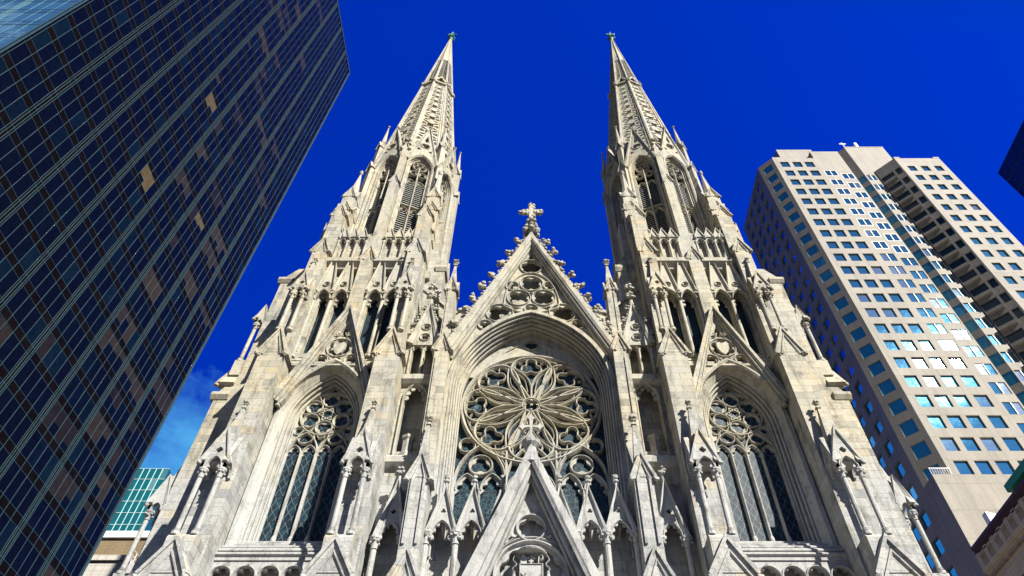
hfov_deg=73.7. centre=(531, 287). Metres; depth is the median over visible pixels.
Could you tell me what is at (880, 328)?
window
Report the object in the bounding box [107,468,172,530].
teal glass block
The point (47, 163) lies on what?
window pane
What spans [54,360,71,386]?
window pane
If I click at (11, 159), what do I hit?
window pane
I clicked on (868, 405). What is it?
window
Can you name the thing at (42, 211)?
window pane
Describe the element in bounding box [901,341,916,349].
window
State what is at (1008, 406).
window
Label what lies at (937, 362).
window
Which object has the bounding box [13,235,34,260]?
window pane
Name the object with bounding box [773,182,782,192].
chamfer window
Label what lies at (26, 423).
window pane
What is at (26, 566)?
window pane
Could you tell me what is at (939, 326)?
window
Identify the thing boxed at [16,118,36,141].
window pane
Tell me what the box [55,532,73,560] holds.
window pane
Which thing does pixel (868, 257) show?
window
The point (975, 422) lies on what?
window
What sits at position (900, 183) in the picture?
recess window
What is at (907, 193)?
recess window
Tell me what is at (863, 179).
corner window
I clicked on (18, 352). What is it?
window pane
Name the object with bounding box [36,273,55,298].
window pane
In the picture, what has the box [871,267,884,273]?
window
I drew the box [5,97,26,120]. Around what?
window pane
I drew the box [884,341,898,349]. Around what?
window
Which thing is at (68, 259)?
window pane
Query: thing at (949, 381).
window
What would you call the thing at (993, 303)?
recess window
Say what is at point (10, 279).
window pane
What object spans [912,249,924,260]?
corner window
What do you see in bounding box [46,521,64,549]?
window pane
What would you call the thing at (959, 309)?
corner window
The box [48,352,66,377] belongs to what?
window pane
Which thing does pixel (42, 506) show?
window pane
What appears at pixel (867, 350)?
chamfer window
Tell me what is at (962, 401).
window
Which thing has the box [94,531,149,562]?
brick building
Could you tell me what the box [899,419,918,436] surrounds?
chamfer window
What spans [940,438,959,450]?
window
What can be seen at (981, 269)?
recess window
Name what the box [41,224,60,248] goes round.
window pane
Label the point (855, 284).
window
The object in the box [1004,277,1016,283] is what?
window
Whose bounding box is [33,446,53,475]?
window pane
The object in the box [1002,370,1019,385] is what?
corner window
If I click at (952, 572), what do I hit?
window
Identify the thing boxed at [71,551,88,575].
window pane
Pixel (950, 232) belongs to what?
recess window
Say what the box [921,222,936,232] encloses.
recess window
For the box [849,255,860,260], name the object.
window
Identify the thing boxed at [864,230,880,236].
window frame
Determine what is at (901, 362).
window
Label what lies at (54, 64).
window pane
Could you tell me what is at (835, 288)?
chamfer window
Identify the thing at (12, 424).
window pane
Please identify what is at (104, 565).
stone house
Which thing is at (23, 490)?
window pane
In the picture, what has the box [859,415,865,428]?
window
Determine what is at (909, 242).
corner window
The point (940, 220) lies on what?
recess window
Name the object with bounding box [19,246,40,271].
window pane
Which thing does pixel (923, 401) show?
window
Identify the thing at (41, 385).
window pane
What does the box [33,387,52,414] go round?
window pane
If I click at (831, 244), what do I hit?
window
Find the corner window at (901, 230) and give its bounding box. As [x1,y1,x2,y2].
[895,225,906,235]
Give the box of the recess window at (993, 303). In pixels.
[981,297,1000,311]
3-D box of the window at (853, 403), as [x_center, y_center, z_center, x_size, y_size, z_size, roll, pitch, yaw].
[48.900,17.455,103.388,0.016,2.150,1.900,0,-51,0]
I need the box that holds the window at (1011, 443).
[1002,438,1022,450]
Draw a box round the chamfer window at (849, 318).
[842,311,856,325]
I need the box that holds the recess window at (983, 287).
[970,283,988,296]
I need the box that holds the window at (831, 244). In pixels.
[826,242,837,247]
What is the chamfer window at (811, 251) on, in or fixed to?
in the office tower at (875, 258)
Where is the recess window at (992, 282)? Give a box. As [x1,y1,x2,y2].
[988,278,998,287]
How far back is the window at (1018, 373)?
94.63 m
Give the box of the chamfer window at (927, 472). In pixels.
[923,464,942,479]
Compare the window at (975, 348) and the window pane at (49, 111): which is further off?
the window at (975, 348)
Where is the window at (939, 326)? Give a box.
[935,324,946,332]
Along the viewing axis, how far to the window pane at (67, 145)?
74.61 m
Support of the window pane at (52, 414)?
in the glass skyscraper
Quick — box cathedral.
[113,32,949,575]
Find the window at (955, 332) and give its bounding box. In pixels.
[951,330,962,338]
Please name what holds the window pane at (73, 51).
in the glass skyscraper
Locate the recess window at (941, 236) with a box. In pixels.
[930,233,945,244]
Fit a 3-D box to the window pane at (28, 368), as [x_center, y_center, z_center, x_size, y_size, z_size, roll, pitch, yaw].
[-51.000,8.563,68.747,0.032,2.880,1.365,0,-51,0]
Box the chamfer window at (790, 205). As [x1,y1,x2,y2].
[783,201,794,211]
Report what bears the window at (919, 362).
in the office tower at (875, 258)
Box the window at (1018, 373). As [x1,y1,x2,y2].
[1014,371,1023,380]
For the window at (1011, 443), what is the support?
in the office tower at (875, 258)
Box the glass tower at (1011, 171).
[998,120,1023,197]
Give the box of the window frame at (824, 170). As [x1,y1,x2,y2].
[824,170,838,175]
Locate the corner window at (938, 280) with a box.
[931,275,945,286]
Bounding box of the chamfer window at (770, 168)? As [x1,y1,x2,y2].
[764,165,772,173]
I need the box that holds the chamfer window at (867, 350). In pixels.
[859,343,875,358]
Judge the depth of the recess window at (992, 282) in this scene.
106.36 m
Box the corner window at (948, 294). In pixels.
[942,289,955,301]
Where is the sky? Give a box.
[140,0,1023,475]
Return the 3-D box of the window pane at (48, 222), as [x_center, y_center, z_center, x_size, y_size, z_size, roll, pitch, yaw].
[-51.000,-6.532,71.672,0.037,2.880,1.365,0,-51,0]
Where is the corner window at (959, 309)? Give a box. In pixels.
[953,303,967,316]
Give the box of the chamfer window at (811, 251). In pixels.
[806,245,818,256]
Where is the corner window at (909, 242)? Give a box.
[903,237,915,247]
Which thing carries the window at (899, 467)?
in the office tower at (875, 258)
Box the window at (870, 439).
[868,434,875,449]
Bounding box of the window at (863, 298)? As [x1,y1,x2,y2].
[857,294,870,301]
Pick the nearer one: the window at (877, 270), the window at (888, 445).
the window at (888, 445)
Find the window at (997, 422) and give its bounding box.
[987,416,1007,427]
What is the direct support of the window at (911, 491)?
in the office tower at (875, 258)
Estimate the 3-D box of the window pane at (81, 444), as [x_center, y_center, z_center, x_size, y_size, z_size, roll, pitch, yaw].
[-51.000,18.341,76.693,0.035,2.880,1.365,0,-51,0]
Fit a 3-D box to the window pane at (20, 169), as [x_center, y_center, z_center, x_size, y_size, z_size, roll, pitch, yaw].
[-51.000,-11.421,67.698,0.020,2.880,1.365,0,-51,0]
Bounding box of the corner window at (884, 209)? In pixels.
[879,204,890,213]
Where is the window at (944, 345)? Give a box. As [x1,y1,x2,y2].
[938,340,950,349]
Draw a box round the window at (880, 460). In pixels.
[878,455,885,469]
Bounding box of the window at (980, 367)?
[975,364,987,373]
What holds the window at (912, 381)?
in the office tower at (875, 258)
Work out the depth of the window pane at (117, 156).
94.43 m
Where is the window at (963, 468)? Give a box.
[954,462,972,473]
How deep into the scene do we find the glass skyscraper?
84.35 m
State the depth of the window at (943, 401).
92.46 m
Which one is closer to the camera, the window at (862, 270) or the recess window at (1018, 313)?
the recess window at (1018, 313)
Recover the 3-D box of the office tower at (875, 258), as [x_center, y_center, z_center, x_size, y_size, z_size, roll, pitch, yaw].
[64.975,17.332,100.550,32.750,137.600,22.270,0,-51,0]
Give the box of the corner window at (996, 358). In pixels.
[988,352,1005,366]
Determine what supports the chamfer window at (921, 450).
in the office tower at (875, 258)
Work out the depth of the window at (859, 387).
101.68 m
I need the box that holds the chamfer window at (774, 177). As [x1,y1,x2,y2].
[768,174,777,182]
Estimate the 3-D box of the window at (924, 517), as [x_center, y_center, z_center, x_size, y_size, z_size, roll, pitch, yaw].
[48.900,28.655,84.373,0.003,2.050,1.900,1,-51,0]
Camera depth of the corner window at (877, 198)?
131.27 m
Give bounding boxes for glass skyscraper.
[0,0,349,575]
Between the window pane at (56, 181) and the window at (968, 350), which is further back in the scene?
the window at (968, 350)
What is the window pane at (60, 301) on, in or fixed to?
in the glass skyscraper
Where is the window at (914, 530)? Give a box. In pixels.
[912,526,920,541]
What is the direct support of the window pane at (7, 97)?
in the glass skyscraper
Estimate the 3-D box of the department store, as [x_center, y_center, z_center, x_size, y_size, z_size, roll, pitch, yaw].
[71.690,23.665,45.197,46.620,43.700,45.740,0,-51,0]
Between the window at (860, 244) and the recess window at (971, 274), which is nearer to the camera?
the recess window at (971, 274)
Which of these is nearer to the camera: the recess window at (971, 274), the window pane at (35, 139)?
the window pane at (35, 139)
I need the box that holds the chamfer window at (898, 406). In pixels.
[888,398,906,415]
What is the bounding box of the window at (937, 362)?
[929,358,945,367]
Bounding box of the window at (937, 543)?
[934,538,944,556]
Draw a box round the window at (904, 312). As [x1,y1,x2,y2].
[898,309,912,316]
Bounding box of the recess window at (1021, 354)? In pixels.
[1018,351,1023,360]
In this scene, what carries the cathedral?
on the ground
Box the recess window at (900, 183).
[889,181,902,191]
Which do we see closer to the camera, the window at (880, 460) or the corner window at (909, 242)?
the window at (880, 460)
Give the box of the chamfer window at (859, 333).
[850,327,865,341]
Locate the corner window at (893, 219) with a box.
[887,215,898,224]
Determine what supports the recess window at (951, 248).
in the office tower at (875, 258)
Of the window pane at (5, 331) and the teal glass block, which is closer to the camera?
the window pane at (5, 331)
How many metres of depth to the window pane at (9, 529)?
66.36 m
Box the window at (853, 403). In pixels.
[851,396,856,409]
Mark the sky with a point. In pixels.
(738, 82)
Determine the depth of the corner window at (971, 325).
103.18 m
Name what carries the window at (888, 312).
in the office tower at (875, 258)
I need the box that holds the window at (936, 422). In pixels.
[928,417,945,427]
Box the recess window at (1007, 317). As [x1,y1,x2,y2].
[993,313,1013,326]
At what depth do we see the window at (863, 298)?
109.30 m
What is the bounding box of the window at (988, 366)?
[984,364,996,373]
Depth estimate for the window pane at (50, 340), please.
71.82 m
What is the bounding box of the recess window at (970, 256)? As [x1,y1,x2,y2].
[966,252,975,260]
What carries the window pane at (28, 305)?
in the glass skyscraper
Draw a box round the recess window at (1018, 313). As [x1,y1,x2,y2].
[1012,307,1023,317]
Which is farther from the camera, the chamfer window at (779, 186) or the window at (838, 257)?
the chamfer window at (779, 186)
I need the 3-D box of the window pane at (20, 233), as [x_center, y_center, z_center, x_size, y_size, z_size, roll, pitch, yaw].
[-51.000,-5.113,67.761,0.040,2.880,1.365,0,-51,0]
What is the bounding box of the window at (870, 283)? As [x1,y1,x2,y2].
[864,280,877,287]
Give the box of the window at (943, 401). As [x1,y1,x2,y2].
[935,396,952,406]
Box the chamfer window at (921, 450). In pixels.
[911,441,931,459]
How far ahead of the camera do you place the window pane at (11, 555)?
67.52 m
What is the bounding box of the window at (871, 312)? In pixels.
[865,309,879,316]
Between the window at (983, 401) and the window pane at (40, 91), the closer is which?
the window pane at (40, 91)
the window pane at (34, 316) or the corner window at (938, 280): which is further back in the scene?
the corner window at (938, 280)
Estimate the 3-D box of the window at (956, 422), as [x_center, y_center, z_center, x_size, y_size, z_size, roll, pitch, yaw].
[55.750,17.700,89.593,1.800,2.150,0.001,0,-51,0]
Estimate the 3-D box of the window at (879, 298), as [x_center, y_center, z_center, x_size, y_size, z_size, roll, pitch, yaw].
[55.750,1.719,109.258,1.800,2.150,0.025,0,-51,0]
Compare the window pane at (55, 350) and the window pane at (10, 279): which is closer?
the window pane at (10, 279)
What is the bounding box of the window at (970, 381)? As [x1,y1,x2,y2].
[961,376,978,386]
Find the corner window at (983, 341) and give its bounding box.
[976,335,991,348]
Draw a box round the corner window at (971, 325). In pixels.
[963,319,979,332]
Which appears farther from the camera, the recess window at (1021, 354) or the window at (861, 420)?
the window at (861, 420)
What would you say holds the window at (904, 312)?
in the office tower at (875, 258)
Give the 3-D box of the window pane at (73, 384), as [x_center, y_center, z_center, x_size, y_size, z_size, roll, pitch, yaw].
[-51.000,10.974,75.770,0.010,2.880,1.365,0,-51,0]
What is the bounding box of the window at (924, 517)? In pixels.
[921,510,930,528]
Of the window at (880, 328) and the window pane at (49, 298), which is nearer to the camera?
the window pane at (49, 298)
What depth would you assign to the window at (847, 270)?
114.99 m
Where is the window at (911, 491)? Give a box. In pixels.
[908,484,917,499]
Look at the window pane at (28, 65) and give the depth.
68.98 m
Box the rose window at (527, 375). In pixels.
[451,335,611,520]
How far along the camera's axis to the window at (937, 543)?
81.76 m
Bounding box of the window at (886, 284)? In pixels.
[880,281,893,287]
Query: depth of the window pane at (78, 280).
76.49 m
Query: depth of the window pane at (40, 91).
70.67 m
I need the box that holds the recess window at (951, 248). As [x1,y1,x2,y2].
[939,244,955,256]
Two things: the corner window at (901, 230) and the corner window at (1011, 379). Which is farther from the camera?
the corner window at (901, 230)
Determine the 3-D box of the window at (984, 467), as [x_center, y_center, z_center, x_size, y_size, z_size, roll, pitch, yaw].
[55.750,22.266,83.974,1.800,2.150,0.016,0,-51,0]
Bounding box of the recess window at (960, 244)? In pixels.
[956,240,965,247]
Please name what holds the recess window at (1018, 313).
in the office tower at (875, 258)
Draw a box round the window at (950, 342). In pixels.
[946,340,958,349]
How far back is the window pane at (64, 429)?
74.44 m
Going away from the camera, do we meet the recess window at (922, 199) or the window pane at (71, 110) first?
the window pane at (71, 110)
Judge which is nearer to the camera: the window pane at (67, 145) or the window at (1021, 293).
the window pane at (67, 145)
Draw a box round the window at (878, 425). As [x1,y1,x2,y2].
[875,419,882,434]
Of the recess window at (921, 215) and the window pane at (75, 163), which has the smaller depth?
the window pane at (75, 163)
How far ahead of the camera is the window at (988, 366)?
96.95 m
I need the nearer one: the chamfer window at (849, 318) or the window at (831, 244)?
the chamfer window at (849, 318)
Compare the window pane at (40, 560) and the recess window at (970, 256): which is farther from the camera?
the recess window at (970, 256)
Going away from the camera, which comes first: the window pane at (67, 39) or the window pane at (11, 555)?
the window pane at (11, 555)
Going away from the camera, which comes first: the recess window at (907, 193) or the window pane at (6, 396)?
the window pane at (6, 396)
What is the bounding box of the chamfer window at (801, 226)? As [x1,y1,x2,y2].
[794,222,805,233]
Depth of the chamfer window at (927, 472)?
85.06 m
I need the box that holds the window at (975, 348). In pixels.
[971,346,983,355]
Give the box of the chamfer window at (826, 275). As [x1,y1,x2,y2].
[819,269,832,281]
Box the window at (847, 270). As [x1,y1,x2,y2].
[841,267,853,273]
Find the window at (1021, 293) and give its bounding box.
[1016,291,1023,298]
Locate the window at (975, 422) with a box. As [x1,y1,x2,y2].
[967,417,984,427]
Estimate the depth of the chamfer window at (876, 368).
98.74 m
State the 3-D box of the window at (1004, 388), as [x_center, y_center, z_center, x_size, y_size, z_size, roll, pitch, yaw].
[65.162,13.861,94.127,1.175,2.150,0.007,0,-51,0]
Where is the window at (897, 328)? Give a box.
[891,325,905,332]
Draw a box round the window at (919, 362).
[911,358,927,367]
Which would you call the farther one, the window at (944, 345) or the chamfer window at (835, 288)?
the chamfer window at (835, 288)
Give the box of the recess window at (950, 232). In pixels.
[946,228,954,235]
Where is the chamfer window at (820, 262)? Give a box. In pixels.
[813,257,825,268]
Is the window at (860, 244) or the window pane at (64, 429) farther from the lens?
the window at (860, 244)
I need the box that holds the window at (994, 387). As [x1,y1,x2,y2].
[988,383,1002,393]
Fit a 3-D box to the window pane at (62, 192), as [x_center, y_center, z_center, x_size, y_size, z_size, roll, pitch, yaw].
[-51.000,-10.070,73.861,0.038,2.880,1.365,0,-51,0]
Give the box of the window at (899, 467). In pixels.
[896,461,904,478]
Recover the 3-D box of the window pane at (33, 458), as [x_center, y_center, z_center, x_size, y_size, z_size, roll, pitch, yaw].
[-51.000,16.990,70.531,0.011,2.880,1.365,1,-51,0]
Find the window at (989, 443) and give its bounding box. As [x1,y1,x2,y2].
[980,438,999,450]
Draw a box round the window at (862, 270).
[856,267,868,273]
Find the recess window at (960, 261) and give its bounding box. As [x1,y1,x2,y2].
[949,257,966,269]
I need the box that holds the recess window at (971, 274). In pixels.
[959,270,977,282]
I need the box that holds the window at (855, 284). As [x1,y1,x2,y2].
[848,280,861,287]
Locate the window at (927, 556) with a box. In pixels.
[925,552,933,569]
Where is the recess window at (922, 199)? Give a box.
[919,196,927,203]
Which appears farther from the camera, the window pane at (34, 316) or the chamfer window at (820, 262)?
the chamfer window at (820, 262)
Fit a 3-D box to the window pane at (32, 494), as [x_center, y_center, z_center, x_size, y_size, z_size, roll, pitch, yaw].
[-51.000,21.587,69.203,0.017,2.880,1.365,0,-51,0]
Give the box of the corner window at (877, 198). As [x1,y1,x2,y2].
[872,194,882,203]
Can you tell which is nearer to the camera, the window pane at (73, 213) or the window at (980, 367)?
the window pane at (73, 213)
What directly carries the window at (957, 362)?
in the office tower at (875, 258)
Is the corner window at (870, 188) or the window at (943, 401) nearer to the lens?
the window at (943, 401)
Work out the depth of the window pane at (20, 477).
67.45 m
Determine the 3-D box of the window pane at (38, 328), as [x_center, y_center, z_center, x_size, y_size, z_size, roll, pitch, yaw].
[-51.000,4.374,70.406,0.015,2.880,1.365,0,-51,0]
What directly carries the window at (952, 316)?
in the office tower at (875, 258)
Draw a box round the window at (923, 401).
[915,396,932,406]
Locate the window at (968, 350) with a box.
[962,346,975,355]
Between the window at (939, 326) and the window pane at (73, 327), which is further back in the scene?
the window at (939, 326)
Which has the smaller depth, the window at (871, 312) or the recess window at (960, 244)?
the window at (871, 312)
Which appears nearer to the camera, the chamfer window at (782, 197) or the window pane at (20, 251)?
the window pane at (20, 251)
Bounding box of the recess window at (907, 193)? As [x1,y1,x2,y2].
[896,191,910,200]
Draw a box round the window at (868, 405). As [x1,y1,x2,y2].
[865,399,872,413]
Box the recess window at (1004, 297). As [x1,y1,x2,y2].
[1000,293,1011,302]
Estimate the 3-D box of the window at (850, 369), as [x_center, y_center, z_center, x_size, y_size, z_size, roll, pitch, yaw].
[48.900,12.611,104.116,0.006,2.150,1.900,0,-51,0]
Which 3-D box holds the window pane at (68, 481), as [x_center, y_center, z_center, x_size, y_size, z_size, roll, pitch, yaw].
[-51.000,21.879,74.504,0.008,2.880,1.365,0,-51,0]
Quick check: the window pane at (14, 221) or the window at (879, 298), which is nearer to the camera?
the window pane at (14, 221)
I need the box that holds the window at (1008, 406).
[1002,403,1016,413]
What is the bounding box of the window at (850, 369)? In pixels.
[848,364,853,377]
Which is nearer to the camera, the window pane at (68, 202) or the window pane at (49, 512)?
the window pane at (49, 512)
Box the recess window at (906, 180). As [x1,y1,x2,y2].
[903,177,910,183]
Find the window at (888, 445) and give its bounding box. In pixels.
[885,439,893,455]
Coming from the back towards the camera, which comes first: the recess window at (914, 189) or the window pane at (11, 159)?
the recess window at (914, 189)
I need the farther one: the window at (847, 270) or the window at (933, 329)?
the window at (847, 270)
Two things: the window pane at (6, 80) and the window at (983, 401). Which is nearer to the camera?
the window pane at (6, 80)
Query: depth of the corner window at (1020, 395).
92.44 m
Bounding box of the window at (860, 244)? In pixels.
[855,242,867,247]
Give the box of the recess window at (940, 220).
[936,217,945,224]
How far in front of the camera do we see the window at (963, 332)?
102.57 m
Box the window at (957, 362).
[949,358,965,367]
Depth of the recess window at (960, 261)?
112.87 m
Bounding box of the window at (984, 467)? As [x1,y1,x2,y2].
[975,462,993,473]
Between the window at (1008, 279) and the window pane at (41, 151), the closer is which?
the window pane at (41, 151)
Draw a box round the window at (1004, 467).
[995,462,1013,473]
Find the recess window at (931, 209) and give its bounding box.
[927,206,935,213]
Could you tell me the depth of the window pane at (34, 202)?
69.95 m
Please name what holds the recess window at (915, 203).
in the office tower at (875, 258)
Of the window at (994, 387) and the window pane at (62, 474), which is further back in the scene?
the window at (994, 387)
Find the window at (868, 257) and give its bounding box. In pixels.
[864,255,875,260]
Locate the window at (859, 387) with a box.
[856,382,862,395]
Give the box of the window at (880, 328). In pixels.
[874,325,888,332]
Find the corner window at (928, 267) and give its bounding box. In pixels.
[922,261,934,272]
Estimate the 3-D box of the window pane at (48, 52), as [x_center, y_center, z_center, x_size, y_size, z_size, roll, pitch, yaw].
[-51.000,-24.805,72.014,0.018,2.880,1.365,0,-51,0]
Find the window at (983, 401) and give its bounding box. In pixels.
[974,396,992,406]
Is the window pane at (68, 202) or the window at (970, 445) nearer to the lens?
the window pane at (68, 202)
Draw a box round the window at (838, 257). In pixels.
[834,255,845,260]
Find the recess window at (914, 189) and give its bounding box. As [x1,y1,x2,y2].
[911,186,918,193]
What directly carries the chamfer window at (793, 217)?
in the office tower at (875, 258)
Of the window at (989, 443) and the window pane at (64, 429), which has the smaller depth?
the window pane at (64, 429)
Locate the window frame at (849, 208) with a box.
[849,208,865,214]
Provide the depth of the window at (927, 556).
83.82 m
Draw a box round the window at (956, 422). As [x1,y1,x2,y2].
[947,416,965,427]
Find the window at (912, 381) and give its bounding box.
[904,377,920,386]
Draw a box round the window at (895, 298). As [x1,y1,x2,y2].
[888,294,902,301]
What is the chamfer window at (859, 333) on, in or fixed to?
in the office tower at (875, 258)
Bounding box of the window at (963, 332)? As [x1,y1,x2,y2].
[959,330,971,338]
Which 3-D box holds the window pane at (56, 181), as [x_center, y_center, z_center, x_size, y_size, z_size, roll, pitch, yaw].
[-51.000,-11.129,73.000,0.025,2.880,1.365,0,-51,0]
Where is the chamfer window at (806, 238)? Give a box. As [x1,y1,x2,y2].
[800,233,811,244]
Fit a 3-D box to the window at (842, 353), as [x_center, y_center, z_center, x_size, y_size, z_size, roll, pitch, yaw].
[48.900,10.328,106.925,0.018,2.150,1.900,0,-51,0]
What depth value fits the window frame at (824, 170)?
140.00 m
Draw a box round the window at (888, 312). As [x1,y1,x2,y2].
[882,309,895,316]
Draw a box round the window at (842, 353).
[839,348,845,359]
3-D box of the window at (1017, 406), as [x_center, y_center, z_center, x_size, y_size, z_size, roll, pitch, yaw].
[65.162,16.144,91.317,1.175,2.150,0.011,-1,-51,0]
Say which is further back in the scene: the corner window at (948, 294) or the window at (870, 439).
the corner window at (948, 294)
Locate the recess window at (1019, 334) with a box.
[1005,328,1023,343]
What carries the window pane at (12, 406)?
in the glass skyscraper
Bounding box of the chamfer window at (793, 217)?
[789,212,799,222]
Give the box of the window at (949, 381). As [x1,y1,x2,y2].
[941,376,957,386]
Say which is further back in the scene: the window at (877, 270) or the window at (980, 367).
the window at (877, 270)
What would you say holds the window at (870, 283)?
in the office tower at (875, 258)
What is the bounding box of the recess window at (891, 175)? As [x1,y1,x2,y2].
[882,173,894,181]
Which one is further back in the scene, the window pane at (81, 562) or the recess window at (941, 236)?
the recess window at (941, 236)
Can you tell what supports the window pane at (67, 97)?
in the glass skyscraper
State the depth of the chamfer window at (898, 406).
93.12 m
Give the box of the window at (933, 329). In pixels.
[927,324,938,332]
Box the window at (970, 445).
[960,438,979,450]
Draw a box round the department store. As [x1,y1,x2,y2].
[970,459,1023,575]
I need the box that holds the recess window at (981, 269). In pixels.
[976,265,986,274]
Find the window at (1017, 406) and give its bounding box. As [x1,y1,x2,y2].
[1012,403,1023,413]
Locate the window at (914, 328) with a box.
[908,325,922,332]
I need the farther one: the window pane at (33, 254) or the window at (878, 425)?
the window at (878, 425)
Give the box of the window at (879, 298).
[873,294,886,301]
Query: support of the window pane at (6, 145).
in the glass skyscraper
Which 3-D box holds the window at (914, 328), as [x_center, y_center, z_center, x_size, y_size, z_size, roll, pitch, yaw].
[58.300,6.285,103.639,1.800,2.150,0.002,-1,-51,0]
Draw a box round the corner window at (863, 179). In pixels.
[858,175,867,183]
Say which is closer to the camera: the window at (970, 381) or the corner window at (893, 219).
the window at (970, 381)
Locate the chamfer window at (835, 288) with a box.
[827,283,840,295]
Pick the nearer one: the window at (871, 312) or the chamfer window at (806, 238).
the window at (871, 312)
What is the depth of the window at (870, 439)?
98.09 m
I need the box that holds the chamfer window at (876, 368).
[868,361,885,376]
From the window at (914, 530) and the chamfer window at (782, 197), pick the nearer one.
the window at (914, 530)
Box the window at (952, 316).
[948,314,959,322]
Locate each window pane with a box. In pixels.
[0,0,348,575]
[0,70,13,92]
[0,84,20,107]
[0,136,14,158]
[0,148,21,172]
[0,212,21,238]
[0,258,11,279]
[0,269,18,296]
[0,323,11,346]
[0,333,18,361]
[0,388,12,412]
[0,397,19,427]
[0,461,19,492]
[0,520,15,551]
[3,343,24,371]
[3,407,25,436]
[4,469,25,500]
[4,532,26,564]
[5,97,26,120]
[5,161,27,185]
[6,223,27,249]
[6,287,28,313]
[8,43,30,64]
[10,415,31,444]
[11,478,32,508]
[11,540,32,571]
[12,172,33,197]
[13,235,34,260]
[13,297,34,323]
[14,359,35,387]
[15,56,36,78]
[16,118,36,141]
[17,486,38,516]
[18,547,38,575]
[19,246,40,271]
[20,307,40,334]
[20,369,40,396]
[21,429,41,458]
[22,69,42,91]
[22,130,43,153]
[23,191,43,216]
[26,317,46,343]
[27,378,47,405]
[27,438,47,467]
[27,499,47,528]
[27,554,44,575]
[28,82,48,103]
[29,142,48,165]
[29,203,49,227]
[29,263,49,288]
[31,29,51,50]
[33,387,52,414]
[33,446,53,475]
[34,506,53,535]
[35,154,54,177]
[35,214,54,237]
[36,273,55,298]
[36,333,55,359]
[38,43,56,63]
[38,102,57,124]
[39,455,58,483]
[40,513,59,542]
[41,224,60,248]
[42,284,60,308]
[42,342,61,368]
[43,401,61,427]
[44,55,62,75]
[44,113,63,135]
[44,172,63,195]
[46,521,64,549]
[48,293,66,318]
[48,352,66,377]
[49,67,67,88]
[49,467,67,495]
[50,126,68,147]
[50,184,68,206]
[50,241,69,265]
[52,17,70,37]
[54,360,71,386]
[54,418,72,444]
[54,474,72,502]
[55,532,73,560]
[56,137,73,159]
[56,194,74,216]
[56,252,74,275]
[57,309,74,333]
[58,30,75,49]
[58,87,76,107]
[61,205,78,227]
[61,539,77,567]
[62,261,79,285]
[62,318,79,342]
[63,374,80,400]
[64,42,80,62]
[64,99,81,119]
[64,155,81,176]
[66,489,83,516]
[66,545,83,573]
[67,271,84,294]
[68,438,85,464]
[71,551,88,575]
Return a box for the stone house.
[83,551,138,575]
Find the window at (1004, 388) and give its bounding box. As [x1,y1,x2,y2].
[997,383,1011,393]
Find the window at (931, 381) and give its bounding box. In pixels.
[922,376,939,386]
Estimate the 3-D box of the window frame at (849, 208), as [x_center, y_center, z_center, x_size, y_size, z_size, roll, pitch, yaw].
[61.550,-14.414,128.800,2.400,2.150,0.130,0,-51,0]
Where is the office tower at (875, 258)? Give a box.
[743,142,1023,575]
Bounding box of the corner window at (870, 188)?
[865,184,874,193]
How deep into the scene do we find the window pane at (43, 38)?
71.12 m
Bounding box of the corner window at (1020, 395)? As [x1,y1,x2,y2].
[1016,391,1023,404]
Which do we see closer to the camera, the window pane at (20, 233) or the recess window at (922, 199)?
the window pane at (20, 233)
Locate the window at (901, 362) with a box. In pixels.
[893,358,909,367]
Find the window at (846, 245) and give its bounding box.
[841,243,852,247]
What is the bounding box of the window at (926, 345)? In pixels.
[918,341,933,349]
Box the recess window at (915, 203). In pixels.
[904,201,918,210]
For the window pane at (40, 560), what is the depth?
70.38 m
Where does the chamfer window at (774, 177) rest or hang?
in the office tower at (875, 258)
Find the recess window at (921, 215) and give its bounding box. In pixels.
[912,211,927,221]
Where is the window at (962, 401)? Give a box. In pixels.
[953,396,971,406]
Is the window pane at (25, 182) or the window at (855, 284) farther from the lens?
the window at (855, 284)
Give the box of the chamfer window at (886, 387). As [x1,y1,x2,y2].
[878,379,895,395]
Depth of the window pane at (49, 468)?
72.27 m
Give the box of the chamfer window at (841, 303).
[834,297,848,310]
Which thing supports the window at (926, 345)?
in the office tower at (875, 258)
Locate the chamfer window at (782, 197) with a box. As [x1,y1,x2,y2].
[778,192,788,201]

